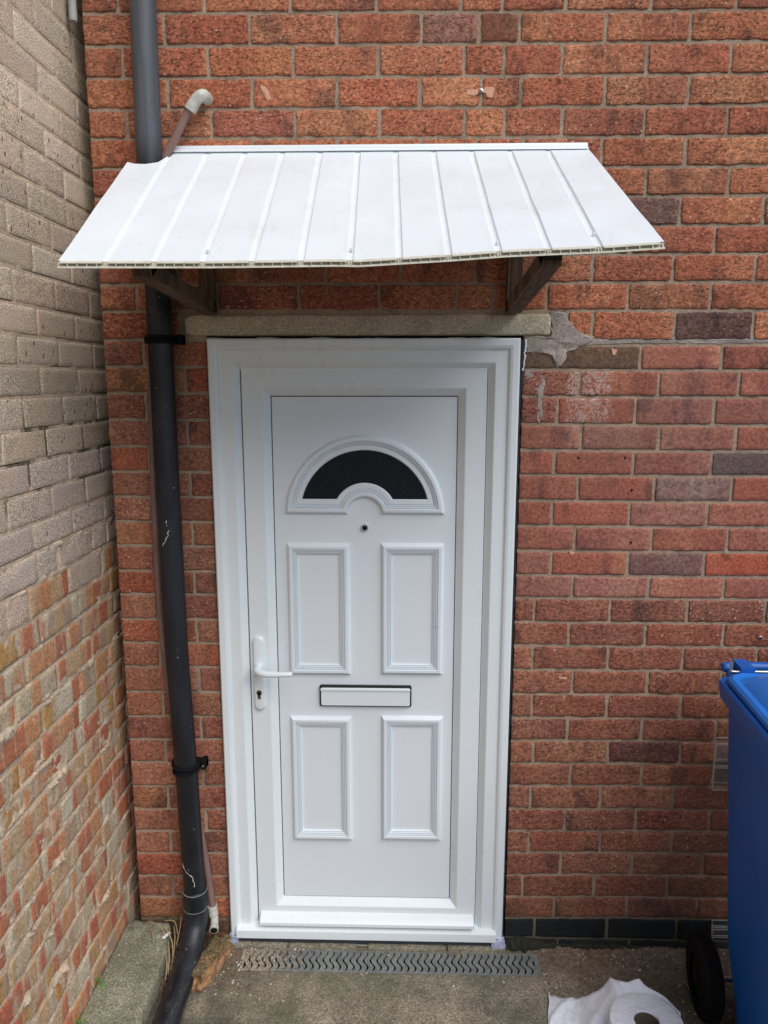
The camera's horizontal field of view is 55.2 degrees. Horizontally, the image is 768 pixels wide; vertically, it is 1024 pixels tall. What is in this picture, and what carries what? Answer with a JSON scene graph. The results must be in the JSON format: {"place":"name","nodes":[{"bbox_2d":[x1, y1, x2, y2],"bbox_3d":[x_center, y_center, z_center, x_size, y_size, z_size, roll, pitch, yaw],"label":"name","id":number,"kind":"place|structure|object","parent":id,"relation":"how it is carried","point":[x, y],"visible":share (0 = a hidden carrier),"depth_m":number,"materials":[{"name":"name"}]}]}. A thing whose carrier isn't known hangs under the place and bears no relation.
{"place":"outdoors","nodes":[
{"label":"outdoors","id":0,"kind":"place"},
{"bbox_2d":[148,938,735,1023],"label":"ground","id":1,"kind":"structure","parent":0,"point":[372,998],"depth_m":2.19,"materials":[{"name":"concrete"}]},
{"bbox_2d":[78,920,171,1023],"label":"concrete slab","id":2,"kind":"structure","parent":1,"relation":"on","point":[136,1004],"depth_m":2.17,"materials":[{"name":"grey concrete"}]},
{"bbox_2d":[95,977,104,987],"bbox_3d":[-0.826,1.365,2.139,0.023,0.032,0.029,-2,10,-9],"label":"weed","id":3,"kind":"object","parent":2,"relation":"on","point":[99,985],"visible":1,"depth_m":2.14,"materials":[{"name":"green plant"}]},
{"bbox_2d":[168,942,169,972],"bbox_3d":[-0.659,1.366,2.253,0.007,0.040,0.089,-3,10,-14],"label":"dry stalk","id":4,"kind":"object","parent":2,"relation":"hanging from","point":[169,957],"visible":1,"depth_m":2.25,"materials":[{"name":"plant"}]},
{"bbox_2d":[159,931,182,995],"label":"leaf litter","id":5,"kind":"object","parent":1,"relation":"on","point":[162,986],"visible":0.27,"depth_m":2.28,"materials":[{"name":"brown plant"}]},
{"bbox_2d":[165,956,167,980],"bbox_3d":[-0.657,1.379,2.222,0.007,0.032,0.063,-2,10,-11],"label":"dry stalk","id":6,"kind":"object","parent":5,"relation":"on","point":[166,967],"visible":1,"depth_m":2.22,"materials":[{"name":"plant"}]},
{"bbox_2d":[165,927,172,957],"bbox_3d":[-0.671,1.349,2.308,0.013,0.038,0.100,-6,11,-29],"label":"dry stalk","id":7,"kind":"object","parent":5,"relation":"on","point":[171,941],"visible":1,"depth_m":2.31,"materials":[{"name":"plant"}]},
{"bbox_2d":[176,915,181,944],"bbox_3d":[-0.654,1.333,2.346,0.009,0.044,0.081,0,10,1],"label":"dry stalk","id":8,"kind":"object","parent":5,"relation":"on","point":[179,929],"visible":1,"depth_m":2.35,"materials":[{"name":"plant"}]},
{"bbox_2d":[191,934,231,992],"bbox_3d":[-0.539,1.397,2.277,0.068,0.071,0.192,3,11,17],"label":"brick fragment","id":9,"kind":"object","parent":1,"relation":"on","point":[215,955],"visible":0.91,"depth_m":2.26,"materials":[{"name":"orange brick"}]},
{"bbox_2d":[232,941,504,960],"bbox_3d":[-0.051,1.408,2.404,0.881,0.044,0.101,0,10,1],"label":"doorstep","id":10,"kind":"object","parent":1,"relation":"on","point":[371,947],"visible":0.27,"depth_m":2.36,"materials":[{"name":"concrete"}]},
{"bbox_2d":[238,949,541,976],"bbox_3d":[0.017,1.458,2.316,0.942,0.092,0.092,0,10,1],"label":"drain channel","id":11,"kind":"object","parent":1,"relation":"in","point":[358,962],"visible":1,"depth_m":2.31,"materials":[{"name":"grey metal"}]},
{"bbox_2d":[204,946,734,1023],"bbox_3d":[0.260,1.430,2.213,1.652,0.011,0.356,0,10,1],"label":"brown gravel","id":12,"kind":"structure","parent":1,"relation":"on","point":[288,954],"depth_m":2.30,"materials":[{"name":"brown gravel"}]},
{"bbox_2d":[506,936,685,952],"bbox_3d":[0.703,1.391,2.355,0.624,0.039,0.035,0,10,1],"label":"moss","id":13,"kind":"object","parent":1,"relation":"on","point":[523,944],"visible":0.94,"depth_m":2.37,"materials":[{"name":"green plant"}]},
{"bbox_2d":[548,977,682,1023],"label":"paper roll","id":14,"kind":"object","parent":1,"relation":"on","point":[615,1001],"visible":1,"depth_m":2.05,"materials":[{"name":"white paper"}]},
{"bbox_2d":[686,659,767,1023],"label":"wheelie bin","id":15,"kind":"object","parent":1,"relation":"on","point":[743,686],"visible":1,"depth_m":1.89,"materials":[{"name":"blue plastic"}]},
{"label":"road","id":16,"kind":"structure","parent":0,"visible":0},
{"bbox_2d":[0,0,140,1023],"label":"side wall","id":17,"kind":"structure","parent":16,"relation":"on","point":[70,907],"depth_m":1.88,"materials":[{"name":"brick"}]},
{"bbox_2d":[68,0,77,22],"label":"grey pipe","id":18,"kind":"object","parent":17,"relation":"attached to","point":[72,7],"visible":1,"depth_m":1.91,"materials":[{"name":"plastic"}]},
{"bbox_2d":[82,0,767,961],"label":"brick wall","id":19,"kind":"structure","parent":16,"relation":"on","point":[640,612],"depth_m":2.07,"materials":[{"name":"brick"}]},
{"bbox_2d":[129,0,208,1023],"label":"downpipe","id":20,"kind":"object","parent":19,"relation":"attached to","point":[160,339],"visible":0.97,"depth_m":2.10,"materials":[{"name":"black plastic"}]},
{"bbox_2d":[148,89,218,933],"bbox_3d":[-0.570,0.111,2.147,0.225,2.481,0.074,0,10,1],"label":"overflow pipe","id":21,"kind":"object","parent":19,"relation":"attached to","point":[197,99],"visible":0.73,"depth_m":2.15,"materials":[{"name":"grey plastic"}]},
{"bbox_2d":[57,143,664,313],"bbox_3d":[-0.059,-0.716,1.722,1.239,0.438,0.582,0,10,1],"label":"door canopy","id":22,"kind":"object","parent":19,"relation":"attached to","point":[206,211],"visible":1,"depth_m":1.67,"materials":[{"name":"plastic"}]},
{"bbox_2d":[206,337,526,948],"bbox_3d":[-0.052,0.460,2.219,0.900,1.927,0.114,0,10,1],"label":"front door","id":23,"kind":"structure","parent":19,"relation":"attached to","point":[365,498],"depth_m":2.22,"materials":[{"name":"white plastic"}]},
{"bbox_2d":[271,397,457,897],"bbox_3d":[-0.056,0.458,2.262,0.535,1.606,0.020,0,10,1],"label":"door panel","id":24,"kind":"structure","parent":23,"relation":"in","point":[368,864],"depth_m":2.24,"materials":[{"name":"white plastic"}]},
{"bbox_2d":[711,737,727,790],"bbox_3d":[1.065,0.760,2.218,0.151,0.150,0.044,0,10,1],"label":"air vent","id":25,"kind":"object","parent":19,"relation":"attached to","point":[714,767],"visible":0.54,"depth_m":2.22,"materials":[{"name":"brown plastic"}]},
{"bbox_2d":[711,920,727,939],"bbox_3d":[1.094,1.320,2.317,0.133,0.043,0.044,0,10,1],"label":"air vent","id":26,"kind":"object","parent":19,"relation":"attached to","point":[712,929],"visible":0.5,"depth_m":2.31,"materials":[{"name":"white plastic"}]}
]}

